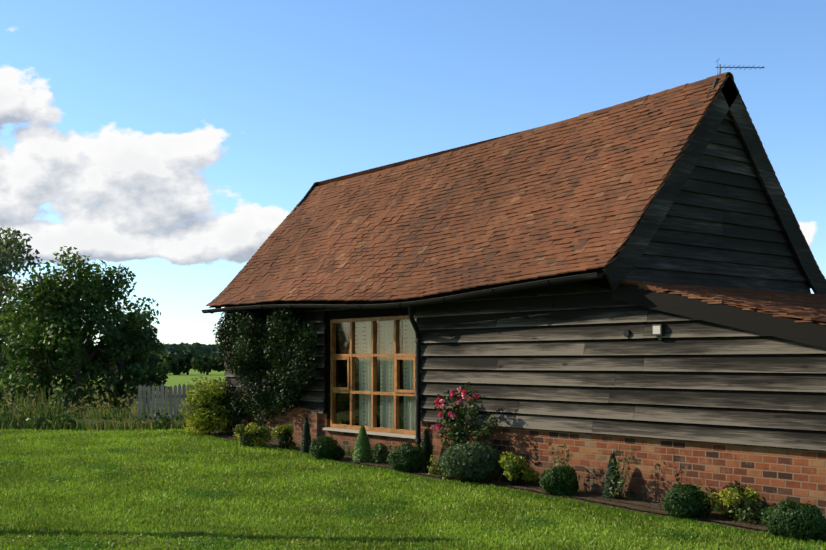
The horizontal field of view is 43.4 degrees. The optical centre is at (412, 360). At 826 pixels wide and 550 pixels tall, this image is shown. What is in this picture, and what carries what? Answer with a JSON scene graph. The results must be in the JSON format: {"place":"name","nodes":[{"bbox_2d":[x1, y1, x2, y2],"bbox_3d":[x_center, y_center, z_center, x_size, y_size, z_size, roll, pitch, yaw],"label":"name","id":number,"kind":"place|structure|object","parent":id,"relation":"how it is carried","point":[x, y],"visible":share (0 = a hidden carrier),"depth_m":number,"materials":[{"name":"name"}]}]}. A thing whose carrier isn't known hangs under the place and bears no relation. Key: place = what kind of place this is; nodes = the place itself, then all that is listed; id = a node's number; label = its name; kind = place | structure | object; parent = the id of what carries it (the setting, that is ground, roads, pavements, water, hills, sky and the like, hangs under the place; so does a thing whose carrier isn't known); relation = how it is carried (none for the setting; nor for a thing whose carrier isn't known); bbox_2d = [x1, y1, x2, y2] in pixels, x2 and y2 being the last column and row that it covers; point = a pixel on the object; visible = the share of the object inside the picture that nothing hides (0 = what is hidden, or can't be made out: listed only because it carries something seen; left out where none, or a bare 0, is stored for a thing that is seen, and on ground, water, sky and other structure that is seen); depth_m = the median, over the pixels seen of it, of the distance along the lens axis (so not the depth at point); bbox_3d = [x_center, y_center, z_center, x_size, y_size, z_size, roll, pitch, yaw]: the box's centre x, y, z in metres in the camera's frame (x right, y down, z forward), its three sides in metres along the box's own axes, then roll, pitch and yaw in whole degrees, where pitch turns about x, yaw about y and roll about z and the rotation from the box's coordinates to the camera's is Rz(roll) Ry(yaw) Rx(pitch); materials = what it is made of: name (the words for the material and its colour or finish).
{"place":"outdoors","nodes":[
{"label":"outdoors","id":0,"kind":"place"},
{"bbox_2d":[355,319,415,429],"bbox_3d":[-0.422,0.199,15.739,0.108,1.700,1.827,0,0,-38],"label":"curtain","id":1,"kind":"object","parent":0,"point":[409,337],"depth_m":15.73,"materials":[{"name":"white fabric"}]},
{"bbox_2d":[209,267,603,307],"bbox_3d":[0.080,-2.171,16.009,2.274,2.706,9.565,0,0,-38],"label":"fascia board","id":2,"kind":"object","parent":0,"point":[490,286],"depth_m":13.82,"materials":[{"name":"wood"}]},
{"bbox_2d":[0,364,825,549],"bbox_3d":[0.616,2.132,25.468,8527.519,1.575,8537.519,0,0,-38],"label":"terrain","id":3,"kind":"structure","parent":0,"point":[181,379],"depth_m":11.56,"materials":[{"name":"green plant"}]},
{"bbox_2d":[0,226,224,418],"bbox_3d":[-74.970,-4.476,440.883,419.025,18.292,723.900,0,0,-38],"label":"trees","id":4,"kind":"object","parent":3,"relation":"on","point":[43,319],"visible":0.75,"depth_m":34.33,"materials":[{"name":"green plant"}]},
{"bbox_2d":[136,384,219,420],"bbox_3d":[-3.976,1.095,23.280,4.412,1.158,0.060,0,0,-2],"label":"picket fence","id":5,"kind":"object","parent":3,"relation":"on","point":[157,396],"visible":0.19,"depth_m":23.21,"materials":[{"name":"grey wood"}]},
{"bbox_2d":[202,357,762,521],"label":"vegetation stems","id":6,"kind":"object","parent":3,"relation":"on","point":[619,498],"visible":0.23,"depth_m":13.28,"materials":[{"name":"green plant"}]},
{"bbox_2d":[179,302,825,539],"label":"shrubs","id":7,"kind":"object","parent":3,"relation":"on","point":[688,501],"visible":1,"depth_m":15.04,"materials":[{"name":"green plant"}]},
{"bbox_2d":[190,430,825,542],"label":"flower bed soil","id":8,"kind":"structure","parent":3,"relation":"on","point":[651,504],"depth_m":11.61,"materials":[{"name":"brown soil"}]},
{"bbox_2d":[228,387,825,518],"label":"brick plinth","id":9,"kind":"structure","parent":3,"relation":"on","point":[774,475],"depth_m":11.59,"materials":[{"name":"red brick"}]},
{"bbox_2d":[294,182,814,428],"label":"backing wall","id":10,"kind":"structure","parent":3,"relation":"on","point":[603,282],"depth_m":16.66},
{"bbox_2d":[330,315,416,434],"bbox_3d":[-0.601,0.209,15.760,0.084,1.720,2.280,0,0,-38],"label":"window frame","id":11,"kind":"object","parent":10,"relation":"attached to","point":[350,387],"visible":0.77,"depth_m":15.77,"materials":[{"name":"brown wood"}]},
{"bbox_2d":[323,427,415,438],"bbox_3d":[-0.630,1.092,15.737,0.190,0.045,2.400,0,0,-38],"label":"window sill","id":12,"kind":"structure","parent":11,"relation":"attached to","point":[373,432],"depth_m":15.53,"materials":[{"name":"beige stone"}]},
{"bbox_2d":[334,320,415,428],"bbox_3d":[-0.591,0.209,15.767,0.001,1.700,2.260,0,0,-38],"label":"window glass","id":13,"kind":"object","parent":11,"relation":"in","point":[368,376],"depth_m":15.84,"materials":[{"name":"clear glass"}]},
{"bbox_2d":[201,272,603,446],"bbox_3d":[-0.755,0.273,15.398,0.452,2.488,9.600,0,0,-38],"label":"gutter and downpipe","id":14,"kind":"object","parent":10,"relation":"attached to","point":[410,305],"visible":1,"depth_m":14.48,"materials":[{"name":"black"}]},
{"bbox_2d":[206,72,825,324],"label":"roof tiles","id":15,"kind":"object","parent":10,"relation":"on","point":[578,193],"visible":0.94,"depth_m":14.53,"materials":[{"name":"brown tile"}]},
{"bbox_2d":[216,271,603,308],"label":"rafter tails","id":16,"kind":"object","parent":15,"relation":"attached to","point":[383,303],"visible":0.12,"depth_m":15.34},
{"bbox_2d":[652,324,665,339],"bbox_3d":[2.679,-0.306,11.317,0.082,0.170,0.130,0,0,-38],"label":"security light","id":17,"kind":"object","parent":10,"relation":"attached to","point":[662,328],"visible":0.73,"depth_m":11.27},
{"bbox_2d":[653,326,659,333],"bbox_3d":[2.646,-0.331,11.291,0.001,0.090,0.100,0,0,-38],"label":"lamp lens","id":18,"kind":"object","parent":17,"relation":"attached to","point":[656,329],"visible":1,"depth_m":11.29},
{"bbox_2d":[602,75,825,294],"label":"black gable boards","id":19,"kind":"object","parent":10,"relation":"attached to","point":[719,213],"visible":0.85,"depth_m":12.94,"materials":[{"name":"black wood"}]},
{"bbox_2d":[715,58,764,74],"bbox_3d":[4.086,-3.528,12.970,0.618,0.454,0.240,0,0,4],"label":"tv aerial","id":20,"kind":"object","parent":10,"relation":"attached to","point":[719,67],"visible":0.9,"depth_m":12.98,"materials":[{"name":"silver metal"}]},
{"bbox_2d":[0,0,825,344],"label":"sky","id":21,"kind":"structure","parent":0,"point":[166,141],"materials":[{"name":"blue"}]},
{"bbox_2d":[224,279,825,450],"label":"wall boards","id":22,"kind":"object","parent":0,"point":[570,356],"depth_m":11.78,"materials":[{"name":"black wood"}]},
{"bbox_2d":[623,330,630,336],"bbox_3d":[2.415,-0.301,11.682,0.055,0.080,0.080,0,0,-38],"label":"wall vent","id":23,"kind":"object","parent":22,"relation":"attached to","point":[626,333],"depth_m":11.66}
]}

